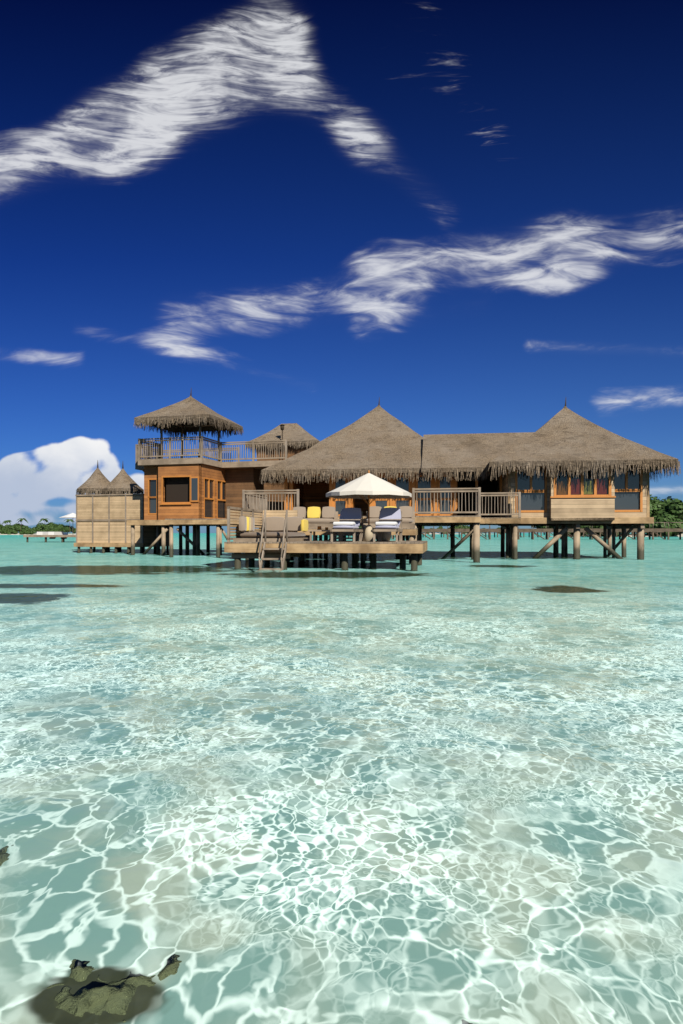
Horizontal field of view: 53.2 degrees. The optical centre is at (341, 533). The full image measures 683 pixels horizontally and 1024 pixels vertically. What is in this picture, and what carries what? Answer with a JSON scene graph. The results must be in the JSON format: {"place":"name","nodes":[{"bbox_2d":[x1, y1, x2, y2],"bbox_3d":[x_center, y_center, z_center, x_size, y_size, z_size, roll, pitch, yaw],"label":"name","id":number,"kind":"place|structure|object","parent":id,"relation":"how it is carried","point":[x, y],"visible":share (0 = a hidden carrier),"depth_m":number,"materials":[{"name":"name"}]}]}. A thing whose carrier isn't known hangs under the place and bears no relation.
{"place":"outdoors","nodes":[
{"label":"outdoors","id":0,"kind":"place"},
{"bbox_2d":[0,533,682,1023],"bbox_3d":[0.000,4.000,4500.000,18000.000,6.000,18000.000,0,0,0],"label":"lagoon water","id":1,"kind":"structure","parent":0,"point":[434,787],"depth_m":2.69,"materials":[{"name":"teal liquid"}]},
{"bbox_2d":[0,518,75,534],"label":"island trees","id":2,"kind":"object","parent":1,"relation":"on","point":[15,529],"visible":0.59,"depth_m":394.99,"materials":[{"name":"green plant"}]},
{"bbox_2d":[23,513,75,541],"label":"sun deck","id":3,"kind":"structure","parent":1,"relation":"on","point":[54,535],"depth_m":74.84,"materials":[{"name":"white paint"}]},
{"bbox_2d":[74,461,168,552],"bbox_3d":[-11.240,-0.209,36.263,7.075,7.621,3.776,0,0,15],"label":"hut","id":4,"kind":"object","parent":1,"relation":"on","point":[106,509],"visible":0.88,"depth_m":34.73,"materials":[{"name":"brown wood"}]},
{"bbox_2d":[127,390,286,554],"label":"lookout tower","id":5,"kind":"structure","parent":1,"relation":"on","point":[198,487],"depth_m":32.53,"materials":[{"name":"brown wood"}]},
{"bbox_2d":[246,423,319,537],"bbox_3d":[-2.963,-1.275,38.227,4.214,9.751,3.451,0,0,12],"label":"thatched hut","id":6,"kind":"object","parent":1,"relation":"in","point":[299,438],"visible":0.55,"depth_m":37.13,"materials":[{"name":"brown plant"}]},
{"bbox_2d":[165,432,534,569],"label":"terrace decks","id":7,"kind":"object","parent":1,"relation":"on","point":[477,502],"visible":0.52,"depth_m":26.59,"materials":[{"name":"brown wood"}]},
{"bbox_2d":[258,510,287,569],"bbox_3d":[-1.917,0.534,18.686,0.668,2.389,1.069,0,0,9],"label":"swim ladder","id":8,"kind":"object","parent":7,"relation":"attached to","point":[281,549],"visible":0.72,"depth_m":18.89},
{"bbox_2d":[227,506,334,541],"bbox_3d":[-1.645,-0.260,21.201,2.750,1.020,3.640,0,0,9],"label":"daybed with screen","id":9,"kind":"object","parent":7,"relation":"on","point":[249,532],"visible":0.94,"depth_m":21.23,"materials":[{"name":"brown fabric"}]},
{"bbox_2d":[293,506,337,527],"bbox_3d":[-1.029,-0.557,23.974,1.700,0.775,0.910,0,0,9],"label":"terrace sofa","id":10,"kind":"object","parent":7,"relation":"on","point":[315,517],"visible":0.78,"depth_m":24.11,"materials":[{"name":"beige fabric"}]},
{"bbox_2d":[330,508,363,541],"bbox_3d":[0.184,-0.269,20.251,0.720,1.038,1.985,0,0,9],"label":"sun lounger","id":11,"kind":"object","parent":7,"relation":"on","point":[350,519],"visible":0.96,"depth_m":20.63,"materials":[{"name":"blue fabric"}]},
{"bbox_2d":[326,470,411,540],"bbox_3d":[0.839,-0.840,20.939,2.593,2.180,2.593,0,0,9],"label":"sun umbrella","id":12,"kind":"object","parent":7,"relation":"on","point":[368,486],"visible":0.96,"depth_m":20.38,"materials":[{"name":"white fabric"}]},
{"bbox_2d":[259,397,480,525],"bbox_3d":[1.847,-3.560,33.842,9.606,6.380,9.614,0,0,9],"label":"thatched hut","id":13,"kind":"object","parent":7,"relation":"on","point":[379,441],"depth_m":30.32,"materials":[{"name":"brown plant"}]},
{"bbox_2d":[373,507,402,541],"bbox_3d":[1.385,-0.269,20.162,0.720,1.038,1.985,0,0,9],"label":"sun lounger","id":14,"kind":"object","parent":7,"relation":"on","point":[390,519],"visible":0.99,"depth_m":20.54,"materials":[{"name":"fabric"}]},
{"bbox_2d":[363,506,414,527],"bbox_3d":[1.658,-0.557,23.548,1.700,0.775,0.910,0,0,9],"label":"terrace sofa","id":15,"kind":"object","parent":7,"relation":"on","point":[408,516],"visible":0.51,"depth_m":23.65,"materials":[{"name":"beige fabric"}]},
{"bbox_2d":[359,525,500,533],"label":"island trees","id":16,"kind":"object","parent":1,"relation":"on","point":[459,527],"visible":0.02,"depth_m":634.35,"materials":[{"name":"green plant"}]},
{"bbox_2d":[309,532,660,537],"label":"jetty","id":17,"kind":"object","parent":1,"relation":"on","point":[587,534],"visible":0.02,"depth_m":162.55,"materials":[{"name":"brown wood"}]},
{"bbox_2d":[392,522,682,539],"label":"jetty walkway","id":18,"kind":"structure","parent":1,"relation":"in","point":[649,530],"depth_m":106.32,"materials":[{"name":"brown wood"}]},
{"bbox_2d":[479,399,680,558],"bbox_3d":[9.611,-1.125,29.323,7.110,9.452,7.108,0,0,8],"label":"thatched hut","id":19,"kind":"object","parent":1,"relation":"in","point":[565,468],"depth_m":26.54,"materials":[{"name":"brown plant"}]},
{"bbox_2d":[531,494,682,536],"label":"island trees","id":20,"kind":"object","parent":1,"relation":"on","point":[669,509],"visible":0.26,"depth_m":190.47,"materials":[{"name":"green plant"}]},
{"bbox_2d":[0,0,682,532],"label":"sky","id":21,"kind":"structure","parent":0,"point":[462,216],"materials":[{"name":"blue"}]},
{"bbox_2d":[375,532,390,540],"bbox_3d":[1.309,0.040,21.472,0.520,0.420,0.507,0,0,0],"label":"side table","id":22,"kind":"object","parent":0,"point":[386,536],"visible":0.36,"depth_m":21.27,"materials":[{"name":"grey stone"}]}
]}

